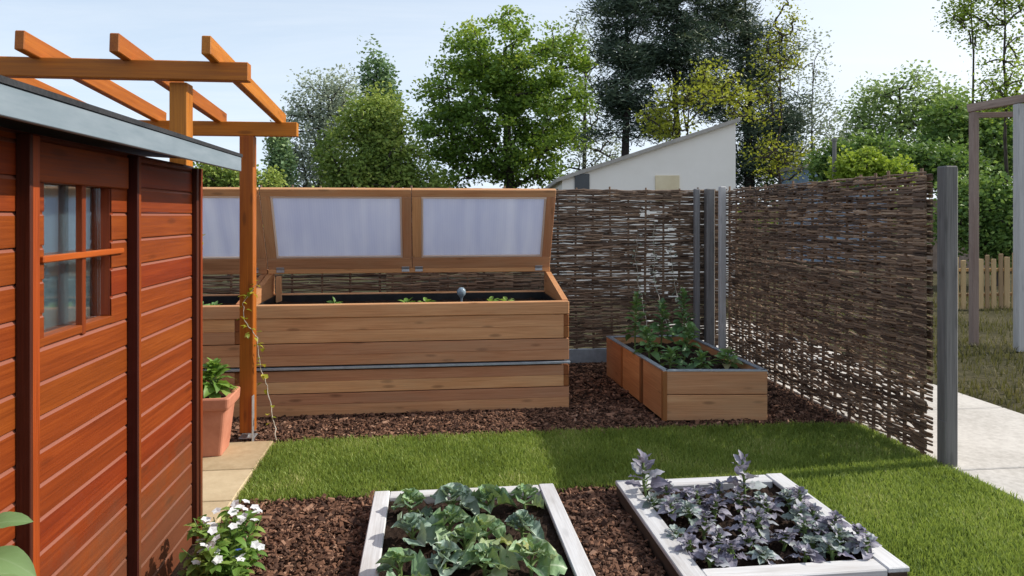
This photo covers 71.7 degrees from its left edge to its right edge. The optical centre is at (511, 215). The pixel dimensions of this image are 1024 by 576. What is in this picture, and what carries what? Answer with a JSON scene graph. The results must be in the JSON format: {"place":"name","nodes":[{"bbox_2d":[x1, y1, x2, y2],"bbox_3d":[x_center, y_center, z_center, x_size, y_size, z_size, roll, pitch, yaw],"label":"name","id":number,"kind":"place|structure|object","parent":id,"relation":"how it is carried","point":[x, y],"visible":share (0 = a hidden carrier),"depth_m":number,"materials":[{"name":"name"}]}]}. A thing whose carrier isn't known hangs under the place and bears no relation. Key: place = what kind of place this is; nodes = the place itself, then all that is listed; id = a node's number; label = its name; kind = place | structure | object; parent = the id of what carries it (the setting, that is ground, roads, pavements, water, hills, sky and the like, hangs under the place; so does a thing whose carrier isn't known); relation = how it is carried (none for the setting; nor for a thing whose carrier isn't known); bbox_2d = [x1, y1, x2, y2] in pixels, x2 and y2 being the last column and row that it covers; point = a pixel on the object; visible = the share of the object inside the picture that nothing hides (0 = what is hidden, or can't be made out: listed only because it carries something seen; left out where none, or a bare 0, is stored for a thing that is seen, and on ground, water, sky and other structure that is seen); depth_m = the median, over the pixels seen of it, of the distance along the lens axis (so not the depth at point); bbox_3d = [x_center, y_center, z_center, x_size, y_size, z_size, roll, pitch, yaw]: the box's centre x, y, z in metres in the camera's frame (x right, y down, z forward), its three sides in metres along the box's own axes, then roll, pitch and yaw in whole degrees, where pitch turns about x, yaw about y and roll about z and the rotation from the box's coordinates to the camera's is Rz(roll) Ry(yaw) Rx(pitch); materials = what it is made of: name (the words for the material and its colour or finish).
{"place":"outdoors","nodes":[
{"label":"outdoors","id":0,"kind":"place"},
{"bbox_2d":[0,75,242,575],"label":"garden shed","id":1,"kind":"structure","parent":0,"point":[101,342],"depth_m":2.26,"materials":[{"name":"red wood"}]},
{"bbox_2d":[40,182,123,346],"bbox_3d":[-1.336,0.121,2.171,0.073,0.487,0.517,0,0,-7],"label":"window","id":2,"kind":"structure","parent":1,"relation":"in","point":[76,259],"depth_m":2.15,"materials":[{"name":"clear glass"}]},
{"bbox_2d":[198,441,272,543],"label":"paving","id":3,"kind":"structure","parent":0,"point":[227,472],"depth_m":4.05,"materials":[{"name":"beige stone"}]},
{"bbox_2d":[0,30,297,440],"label":"pergola","id":4,"kind":"object","parent":3,"relation":"on","point":[43,60],"visible":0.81,"depth_m":3.82,"materials":[{"name":"wood"}]},
{"bbox_2d":[236,280,276,439],"bbox_3d":[-1.679,0.952,4.652,0.269,1.057,0.113,0,0,-7],"label":"climbing plant","id":5,"kind":"object","parent":4,"relation":"attached to","point":[247,335],"visible":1,"depth_m":4.65,"materials":[{"name":"green plant"}]},
{"bbox_2d":[203,386,239,456],"bbox_3d":[-1.895,1.288,4.408,0.338,0.363,0.338,0,0,-7],"label":"plant pot","id":6,"kind":"object","parent":3,"relation":"on","point":[217,418],"visible":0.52,"depth_m":4.30,"materials":[{"name":"ceramic"}]},
{"bbox_2d":[203,357,239,397],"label":"pot plant","id":7,"kind":"object","parent":6,"relation":"in","point":[212,372],"visible":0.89,"depth_m":4.39,"materials":[{"name":"green plant"}]},
{"bbox_2d":[0,0,1023,205],"label":"sky","id":8,"kind":"structure","parent":0,"point":[275,37],"materials":[{"name":"white"}]},
{"bbox_2d":[170,361,855,575],"bbox_3d":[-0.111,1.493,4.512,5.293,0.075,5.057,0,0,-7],"label":"bark mulch","id":9,"kind":"object","parent":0,"point":[293,515],"visible":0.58,"depth_m":3.78,"materials":[{"name":"brown wood"}]},
{"bbox_2d":[0,511,35,575],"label":"leafy plant","id":10,"kind":"object","parent":9,"relation":"on","point":[15,561],"visible":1,"depth_m":1.43,"materials":[{"name":"green plant"}]},
{"bbox_2d":[177,499,266,575],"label":"flowering plant","id":11,"kind":"object","parent":9,"relation":"on","point":[223,551],"visible":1,"depth_m":2.75,"materials":[{"name":"green plant"}]},
{"bbox_2d":[203,187,267,417],"bbox_3d":[-3.275,0.631,5.488,2.494,1.714,0.933,0,0,-7],"label":"raised bed","id":12,"kind":"object","parent":9,"relation":"on","point":[220,257],"visible":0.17,"depth_m":5.79,"materials":[{"name":"wood"}]},
{"bbox_2d":[256,187,569,416],"bbox_3d":[-0.823,0.631,5.777,2.452,1.714,0.933,0,0,-7],"label":"raised bed","id":13,"kind":"object","parent":9,"relation":"on","point":[368,353],"visible":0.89,"depth_m":5.45,"materials":[{"name":"wood"}]},
{"bbox_2d":[358,483,595,575],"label":"timber bed","id":14,"kind":"object","parent":9,"relation":"on","point":[560,537],"visible":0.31,"depth_m":3.18,"materials":[{"name":"grey wood"}]},
{"bbox_2d":[375,547,431,575],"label":"cabbage","id":15,"kind":"object","parent":14,"relation":"on","point":[390,559],"visible":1,"depth_m":2.78,"materials":[{"name":"green plant"}]},
{"bbox_2d":[391,487,432,518],"bbox_3d":[-0.483,1.384,3.386,0.218,0.157,0.147,0,0,24],"label":"cabbage","id":16,"kind":"object","parent":14,"relation":"on","point":[412,495],"visible":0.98,"depth_m":3.38,"materials":[{"name":"green plant"}]},
{"bbox_2d":[391,512,438,547],"bbox_3d":[-0.415,1.379,3.083,0.223,0.166,0.220,0,0,-7],"label":"cabbage","id":17,"kind":"object","parent":14,"relation":"on","point":[426,530],"visible":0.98,"depth_m":3.08,"materials":[{"name":"green plant"}]},
{"bbox_2d":[426,539,470,575],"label":"cabbage","id":18,"kind":"object","parent":14,"relation":"on","point":[444,548],"visible":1,"depth_m":2.81,"materials":[{"name":"green plant"}]},
{"bbox_2d":[431,504,470,541],"bbox_3d":[-0.257,1.380,3.162,0.232,0.165,0.209,0,0,-7],"label":"cabbage","id":19,"kind":"object","parent":14,"relation":"on","point":[449,513],"visible":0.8,"depth_m":3.15,"materials":[{"name":"green plant"}]},
{"bbox_2d":[430,482,479,515],"bbox_3d":[-0.276,1.379,3.422,0.240,0.168,0.210,0,0,-7],"label":"cabbage","id":20,"kind":"object","parent":14,"relation":"on","point":[456,490],"visible":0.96,"depth_m":3.40,"materials":[{"name":"green plant"}]},
{"bbox_2d":[441,521,497,567],"bbox_3d":[-0.185,1.378,2.945,0.254,0.168,0.190,0,0,-7],"label":"cabbage","id":21,"kind":"object","parent":14,"relation":"on","point":[469,531],"visible":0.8,"depth_m":2.95,"materials":[{"name":"green plant"}]},
{"bbox_2d":[457,543,519,575],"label":"cabbage","id":22,"kind":"object","parent":14,"relation":"on","point":[475,554],"visible":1,"depth_m":2.80,"materials":[{"name":"green plant"}]},
{"bbox_2d":[468,514,513,547],"bbox_3d":[-0.112,1.382,3.074,0.192,0.162,0.227,0,0,-38],"label":"cabbage","id":23,"kind":"object","parent":14,"relation":"on","point":[495,525],"visible":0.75,"depth_m":3.07,"materials":[{"name":"green plant"}]},
{"bbox_2d":[471,484,516,514],"bbox_3d":[-0.117,1.375,3.420,0.218,0.176,0.216,0,0,41],"label":"cabbage","id":24,"kind":"object","parent":14,"relation":"on","point":[483,493],"visible":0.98,"depth_m":3.39,"materials":[{"name":"green plant"}]},
{"bbox_2d":[505,509,544,538],"bbox_3d":[0.057,1.387,3.158,0.183,0.150,0.136,0,0,26],"label":"cabbage","id":25,"kind":"object","parent":14,"relation":"on","point":[521,519],"visible":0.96,"depth_m":3.14,"materials":[{"name":"green plant"}]},
{"bbox_2d":[510,483,543,508],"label":"cabbage","id":26,"kind":"object","parent":14,"relation":"on","point":[527,490],"visible":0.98,"depth_m":3.46,"materials":[{"name":"green plant"}]},
{"bbox_2d":[506,533,566,575],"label":"cabbage","id":27,"kind":"object","parent":14,"relation":"on","point":[549,559],"visible":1,"depth_m":2.82,"materials":[{"name":"green plant"}]},
{"bbox_2d":[564,348,606,362],"bbox_3d":[-1.521,1.425,6.919,7.100,0.140,0.030,0,0,-7],"label":"gravel board","id":28,"kind":"object","parent":9,"relation":"on","point":[588,355],"depth_m":7.17,"materials":[{"name":"concrete"}]},
{"bbox_2d":[203,185,386,294],"bbox_3d":[-3.122,0.604,6.742,3.802,1.793,0.062,0,0,-7],"label":"woven fence","id":29,"kind":"object","parent":28,"relation":"on","point":[334,285],"visible":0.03,"depth_m":6.87,"materials":[{"name":"brown wicker"}]},
{"bbox_2d":[386,185,717,348],"bbox_3d":[0.464,0.603,7.165,3.423,1.795,0.062,0,0,-7],"label":"woven fence","id":30,"kind":"object","parent":28,"relation":"on","point":[572,221],"visible":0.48,"depth_m":7.21,"materials":[{"name":"brown wicker"}]},
{"bbox_2d":[606,335,767,420],"bbox_3d":[1.368,1.308,5.868,0.806,0.368,1.569,0,0,-7],"label":"planter box","id":31,"kind":"object","parent":9,"relation":"on","point":[719,391],"visible":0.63,"depth_m":5.14,"materials":[{"name":"wood"}]},
{"bbox_2d":[621,290,646,349],"bbox_3d":[1.090,0.938,6.214,0.249,0.565,0.254,0,0,38],"label":"vegetable plant","id":32,"kind":"object","parent":31,"relation":"on","point":[636,304],"visible":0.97,"depth_m":6.21,"materials":[{"name":"green plant"}]},
{"bbox_2d":[633,325,664,361],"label":"vegetable plant","id":33,"kind":"object","parent":31,"relation":"on","point":[656,354],"visible":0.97,"depth_m":5.79,"materials":[{"name":"green plant"}]},
{"bbox_2d":[649,298,676,347],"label":"vegetable plant","id":34,"kind":"object","parent":31,"relation":"on","point":[657,326],"visible":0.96,"depth_m":6.28,"materials":[{"name":"green plant"}]},
{"bbox_2d":[659,345,688,368],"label":"vegetable plant","id":35,"kind":"object","parent":31,"relation":"on","point":[671,355],"visible":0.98,"depth_m":5.42,"materials":[{"name":"green plant"}]},
{"bbox_2d":[669,286,700,343],"bbox_3d":[1.554,0.927,6.365,0.281,0.586,0.253,0,0,7],"label":"vegetable plant","id":36,"kind":"object","parent":31,"relation":"on","point":[677,327],"visible":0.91,"depth_m":6.38,"materials":[{"name":"green plant"}]},
{"bbox_2d":[673,322,702,359],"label":"vegetable plant","id":37,"kind":"object","parent":31,"relation":"on","point":[685,350],"visible":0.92,"depth_m":5.79,"materials":[{"name":"green plant"}]},
{"bbox_2d":[685,348,717,368],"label":"vegetable plant","id":38,"kind":"object","parent":31,"relation":"on","point":[701,354],"visible":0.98,"depth_m":5.40,"materials":[{"name":"green plant"}]},
{"bbox_2d":[710,346,742,368],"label":"vegetable plant","id":39,"kind":"object","parent":31,"relation":"on","point":[733,359],"visible":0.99,"depth_m":5.46,"materials":[{"name":"green plant"}]},
{"bbox_2d":[693,189,699,338],"bbox_3d":[1.896,0.615,7.272,0.055,1.770,0.055,0,0,-7],"label":"fence post","id":40,"kind":"object","parent":9,"relation":"on","point":[696,253],"visible":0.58,"depth_m":7.25,"materials":[{"name":"grey metal"}]},
{"bbox_2d":[704,189,714,345],"bbox_3d":[2.030,0.615,7.288,0.085,1.770,0.085,0,0,-7],"label":"fence post","id":41,"kind":"object","parent":9,"relation":"on","point":[709,266],"visible":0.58,"depth_m":7.25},
{"bbox_2d":[718,186,725,348],"bbox_3d":[2.136,0.605,7.200,0.062,1.790,0.062,0,0,-7],"label":"fence post","id":42,"kind":"object","parent":9,"relation":"on","point":[721,267],"visible":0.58,"depth_m":7.17,"materials":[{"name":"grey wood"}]},
{"bbox_2d":[615,473,908,575],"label":"timber bed","id":43,"kind":"object","parent":9,"relation":"on","point":[652,525],"visible":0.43,"depth_m":3.09,"materials":[{"name":"grey wood"}]},
{"bbox_2d":[625,449,668,500],"bbox_3d":[0.685,1.325,3.579,0.238,0.277,0.174,0,0,-7],"label":"kale plant","id":44,"kind":"object","parent":43,"relation":"on","point":[641,464],"visible":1,"depth_m":3.57,"materials":[{"name":"purple plant"}]},
{"bbox_2d":[654,496,686,520],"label":"kale plant","id":45,"kind":"object","parent":43,"relation":"on","point":[668,502],"visible":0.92,"depth_m":3.34,"materials":[{"name":"purple plant"}]},
{"bbox_2d":[674,532,701,560],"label":"kale plant","id":46,"kind":"object","parent":43,"relation":"on","point":[689,540],"visible":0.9,"depth_m":2.99,"materials":[{"name":"purple plant"}]},
{"bbox_2d":[675,501,701,527],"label":"kale plant","id":47,"kind":"object","parent":43,"relation":"on","point":[687,508],"visible":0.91,"depth_m":3.30,"materials":[{"name":"grey plant"}]},
{"bbox_2d":[686,484,712,508],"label":"kale plant","id":48,"kind":"object","parent":43,"relation":"on","point":[698,493],"visible":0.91,"depth_m":3.42,"materials":[{"name":"purple plant"}]},
{"bbox_2d":[685,508,716,540],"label":"kale plant","id":49,"kind":"object","parent":43,"relation":"on","point":[703,516],"visible":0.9,"depth_m":3.15,"materials":[{"name":"purple plant"}]},
{"bbox_2d":[692,545,730,568],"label":"kale plant","id":50,"kind":"object","parent":43,"relation":"on","point":[709,552],"visible":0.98,"depth_m":2.88,"materials":[{"name":"purple plant"}]},
{"bbox_2d":[700,493,731,522],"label":"kale plant","id":51,"kind":"object","parent":43,"relation":"on","point":[715,500],"visible":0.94,"depth_m":3.34,"materials":[{"name":"purple plant"}]},
{"bbox_2d":[702,525,739,552],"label":"kale plant","id":52,"kind":"object","parent":43,"relation":"on","point":[718,532],"visible":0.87,"depth_m":3.01,"materials":[{"name":"purple plant"}]},
{"bbox_2d":[715,538,751,566],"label":"kale plant","id":53,"kind":"object","parent":43,"relation":"on","point":[730,546],"visible":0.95,"depth_m":2.92,"materials":[{"name":"purple plant"}]},
{"bbox_2d":[723,485,754,511],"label":"kale plant","id":54,"kind":"object","parent":43,"relation":"on","point":[737,489],"visible":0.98,"depth_m":3.44,"materials":[{"name":"purple plant"}]},
{"bbox_2d":[723,510,758,541],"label":"kale plant","id":55,"kind":"object","parent":43,"relation":"on","point":[744,518],"visible":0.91,"depth_m":3.14,"materials":[{"name":"purple plant"}]},
{"bbox_2d":[724,449,766,501],"bbox_3d":[1.164,1.325,3.564,0.188,0.275,0.206,0,0,42],"label":"kale plant","id":56,"kind":"object","parent":43,"relation":"on","point":[740,458],"visible":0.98,"depth_m":3.56,"materials":[{"name":"purple plant"}]},
{"bbox_2d":[735,531,769,549],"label":"kale plant","id":57,"kind":"object","parent":43,"relation":"on","point":[749,537],"visible":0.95,"depth_m":3.04,"materials":[{"name":"purple plant"}]},
{"bbox_2d":[745,506,777,540],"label":"kale plant","id":58,"kind":"object","parent":43,"relation":"on","point":[760,519],"visible":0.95,"depth_m":3.17,"materials":[{"name":"purple plant"}]},
{"bbox_2d":[744,545,783,564],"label":"kale plant","id":59,"kind":"object","parent":43,"relation":"on","point":[765,554],"visible":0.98,"depth_m":2.92,"materials":[{"name":"grey plant"}]},
{"bbox_2d":[755,493,786,520],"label":"kale plant","id":60,"kind":"object","parent":43,"relation":"on","point":[768,505],"visible":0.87,"depth_m":3.33,"materials":[{"name":"purple plant"}]},
{"bbox_2d":[767,527,800,551],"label":"kale plant","id":61,"kind":"object","parent":43,"relation":"on","point":[787,537],"visible":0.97,"depth_m":3.06,"materials":[{"name":"purple plant"}]},
{"bbox_2d":[773,489,797,511],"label":"kale plant","id":62,"kind":"object","parent":43,"relation":"on","point":[789,499],"visible":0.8,"depth_m":3.44,"materials":[{"name":"grey plant"}]},
{"bbox_2d":[780,502,814,526],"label":"kale plant","id":63,"kind":"object","parent":43,"relation":"on","point":[800,508],"visible":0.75,"depth_m":3.25,"materials":[{"name":"grey plant"}]},
{"bbox_2d":[788,485,812,511],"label":"kale plant","id":64,"kind":"object","parent":43,"relation":"on","point":[801,492],"visible":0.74,"depth_m":3.42,"materials":[{"name":"purple plant"}]},
{"bbox_2d":[785,543,825,562],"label":"kale plant","id":65,"kind":"object","parent":43,"relation":"on","point":[809,553],"visible":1,"depth_m":2.91,"materials":[{"name":"purple plant"}]},
{"bbox_2d":[792,513,823,541],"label":"kale plant","id":66,"kind":"object","parent":43,"relation":"on","point":[801,522],"visible":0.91,"depth_m":3.14,"materials":[{"name":"grey plant"}]},
{"bbox_2d":[799,535,828,557],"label":"kale plant","id":67,"kind":"object","parent":43,"relation":"on","point":[811,541],"visible":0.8,"depth_m":3.00,"materials":[{"name":"grey plant"}]},
{"bbox_2d":[818,510,850,538],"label":"kale plant","id":68,"kind":"object","parent":43,"relation":"on","point":[834,517],"visible":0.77,"depth_m":3.16,"materials":[{"name":"purple plant"}]},
{"bbox_2d":[815,536,855,560],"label":"kale plant","id":69,"kind":"object","parent":43,"relation":"on","point":[828,541],"visible":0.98,"depth_m":2.95,"materials":[{"name":"grey plant"}]},
{"bbox_2d":[824,523,858,556],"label":"kale plant","id":70,"kind":"object","parent":43,"relation":"on","point":[840,531],"visible":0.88,"depth_m":3.00,"materials":[{"name":"grey plant"}]},
{"bbox_2d":[842,522,871,552],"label":"kale plant","id":71,"kind":"object","parent":43,"relation":"on","point":[858,528],"visible":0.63,"depth_m":3.04,"materials":[{"name":"purple plant"}]},
{"bbox_2d":[850,532,881,559],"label":"kale plant","id":72,"kind":"object","parent":43,"relation":"on","point":[869,539],"visible":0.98,"depth_m":2.95,"materials":[{"name":"purple plant"}]},
{"bbox_2d":[726,168,933,455],"bbox_3d":[2.370,0.604,5.782,0.061,1.794,2.953,0,0,-7],"label":"woven fence","id":73,"kind":"object","parent":9,"relation":"on","point":[906,269],"visible":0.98,"depth_m":5.18,"materials":[{"name":"brown wicker"}]},
{"bbox_2d":[203,222,1023,419],"bbox_3d":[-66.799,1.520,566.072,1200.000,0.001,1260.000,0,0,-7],"label":"ground","id":74,"kind":"structure","parent":0,"point":[970,375],"depth_m":9.25,"materials":[{"name":"green plant"}]},
{"bbox_2d":[193,162,290,281],"bbox_3d":[-6.304,-0.035,16.052,2.509,3.070,1.471,0,0,-7],"label":"shrub","id":75,"kind":"object","parent":74,"relation":"on","point":[214,176],"visible":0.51,"depth_m":15.76,"materials":[{"name":"green plant"}]},
{"bbox_2d":[260,137,300,186],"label":"slender tree","id":76,"kind":"object","parent":74,"relation":"on","point":[279,150],"visible":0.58,"depth_m":21.83,"materials":[{"name":"green plant"}]},
{"bbox_2d":[262,63,368,187],"bbox_3d":[-8.279,-2.494,30.012,4.509,8.002,3.357,0,0,-7],"label":"willow tree","id":77,"kind":"object","parent":74,"relation":"on","point":[317,110],"visible":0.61,"depth_m":29.62,"materials":[{"name":"green plant"}]},
{"bbox_2d":[349,34,404,158],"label":"poplar tree","id":78,"kind":"object","parent":74,"relation":"on","point":[385,75],"visible":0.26,"depth_m":39.67,"materials":[{"name":"green plant"}]},
{"bbox_2d":[306,79,454,187],"bbox_3d":[-4.408,-1.541,24.076,5.045,6.091,3.646,0,0,-7],"label":"bushy tree","id":79,"kind":"object","parent":74,"relation":"on","point":[377,162],"visible":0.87,"depth_m":23.43,"materials":[{"name":"green plant"}]},
{"bbox_2d":[404,4,600,188],"bbox_3d":[-0.276,-3.272,27.994,7.968,9.571,5.992,0,0,-7],"label":"deciduous tree","id":80,"kind":"object","parent":74,"relation":"on","point":[498,74],"visible":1,"depth_m":27.11,"materials":[{"name":"green plant"}]},
{"bbox_2d":[544,3,630,175],"bbox_3d":[3.539,-4.298,34.128,4.196,11.604,3.402,0,0,16],"label":"birch tree","id":81,"kind":"object","parent":74,"relation":"on","point":[584,151],"visible":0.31,"depth_m":33.91,"materials":[{"name":"green plant"}]},
{"bbox_2d":[568,0,676,156],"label":"pine tree","id":82,"kind":"object","parent":74,"relation":"on","point":[623,57],"visible":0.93,"depth_m":23.66,"materials":[{"name":"green plant"}]},
{"bbox_2d":[629,0,741,137],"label":"pine tree","id":83,"kind":"object","parent":74,"relation":"on","point":[693,41],"visible":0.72,"depth_m":24.40,"materials":[{"name":"green plant"}]},
{"bbox_2d":[629,56,764,142],"bbox_3d":[4.467,-1.159,16.902,3.276,5.321,1.909,0,0,-7],"label":"young tree","id":84,"kind":"object","parent":74,"relation":"on","point":[704,91],"visible":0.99,"depth_m":16.92,"materials":[{"name":"green plant"}]},
{"bbox_2d":[680,0,823,255],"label":"pine tree","id":85,"kind":"object","parent":74,"relation":"on","point":[730,16],"visible":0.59,"depth_m":25.56,"materials":[{"name":"green plant"}]},
{"bbox_2d":[736,0,825,268],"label":"young tree","id":86,"kind":"object","parent":74,"relation":"on","point":[777,162],"visible":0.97,"depth_m":18.94,"materials":[{"name":"green plant"}]},
{"bbox_2d":[770,18,864,162],"bbox_3d":[13.653,-3.701,32.110,3.882,10.409,3.469,0,0,-7],"label":"bare tree","id":87,"kind":"object","parent":74,"relation":"on","point":[822,127],"visible":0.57,"depth_m":31.93,"materials":[{"name":"green plant"}]},
{"bbox_2d":[773,164,886,261],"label":"distant building","id":88,"kind":"structure","parent":74,"relation":"on","point":[800,178],"depth_m":22.78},
{"bbox_2d":[818,143,918,303],"bbox_3d":[6.066,0.139,11.981,1.609,2.726,1.080,0,0,-7],"label":"tree","id":89,"kind":"object","parent":74,"relation":"on","point":[864,162],"visible":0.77,"depth_m":11.82,"materials":[{"name":"green plant"}]},
{"bbox_2d":[819,59,967,194],"bbox_3d":[19.854,-3.198,35.989,8.124,9.410,5.800,0,0,-7],"label":"distant tree","id":90,"kind":"object","parent":74,"relation":"on","point":[904,123],"visible":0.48,"depth_m":35.49,"materials":[{"name":"green plant"}]},
{"bbox_2d":[802,123,1003,273],"bbox_3d":[9.856,-0.408,17.972,4.900,3.822,2.029,0,0,7],"label":"hedge","id":91,"kind":"object","parent":74,"relation":"on","point":[932,158],"visible":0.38,"depth_m":17.71,"materials":[{"name":"green plant"}]},
{"bbox_2d":[899,81,1023,193],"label":"distant tree","id":92,"kind":"object","parent":74,"relation":"on","point":[951,121],"visible":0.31,"depth_m":21.50,"materials":[{"name":"green plant"}]},
{"bbox_2d":[934,0,995,102],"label":"tall tree","id":93,"kind":"object","parent":74,"relation":"on","point":[973,41],"visible":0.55,"depth_m":15.46,"materials":[{"name":"green plant"}]},
{"bbox_2d":[927,160,1012,285],"bbox_3d":[10.103,0.184,14.930,2.776,2.636,1.724,0,0,-7],"label":"shrub","id":94,"kind":"object","parent":74,"relation":"on","point":[995,222],"visible":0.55,"depth_m":14.73,"materials":[{"name":"green plant"}]},
{"bbox_2d":[932,0,1023,285],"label":"tall tree","id":95,"kind":"object","parent":74,"relation":"on","point":[1006,83],"visible":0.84,"depth_m":14.96,"materials":[{"name":"green plant"}]},
{"bbox_2d":[958,253,1012,308],"bbox_3d":[7.757,1.052,11.391,1.715,0.897,0.104,0,0,-5],"label":"picket fence","id":96,"kind":"object","parent":74,"relation":"on","point":[993,269],"visible":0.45,"depth_m":11.36,"materials":[{"name":"brown wood"}]},
{"bbox_2d":[236,419,1023,575],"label":"lawn","id":97,"kind":"structure","parent":0,"point":[336,495],"depth_m":4.00,"materials":[{"name":"plant"}]},
{"bbox_2d":[937,166,957,467],"bbox_3d":[2.603,0.604,4.222,0.108,1.792,0.085,0,0,-7],"label":"fence post","id":98,"kind":"object","parent":97,"relation":"on","point":[947,315],"visible":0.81,"depth_m":4.19,"materials":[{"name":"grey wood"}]},
{"bbox_2d":[544,117,739,296],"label":"white building","id":99,"kind":"structure","parent":0,"point":[703,159],"depth_m":13.00,"materials":[{"name":"white paint"}]},
{"bbox_2d":[647,318,1023,502],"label":"path","id":100,"kind":"structure","parent":0,"point":[990,442],"depth_m":4.78,"materials":[{"name":"concrete"}]},
{"bbox_2d":[703,291,1023,411],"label":"rough grass","id":101,"kind":"structure","parent":0,"point":[992,359],"depth_m":7.51,"materials":[{"name":"green plant"}]},
{"bbox_2d":[967,94,1023,351],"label":"garden arch","id":102,"kind":"structure","parent":101,"relation":"on","point":[1017,113],"depth_m":7.95,"materials":[{"name":"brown wood"}]},
{"bbox_2d":[897,201,1011,270],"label":"garden wall","id":103,"kind":"structure","parent":0,"point":[934,259],"depth_m":18.90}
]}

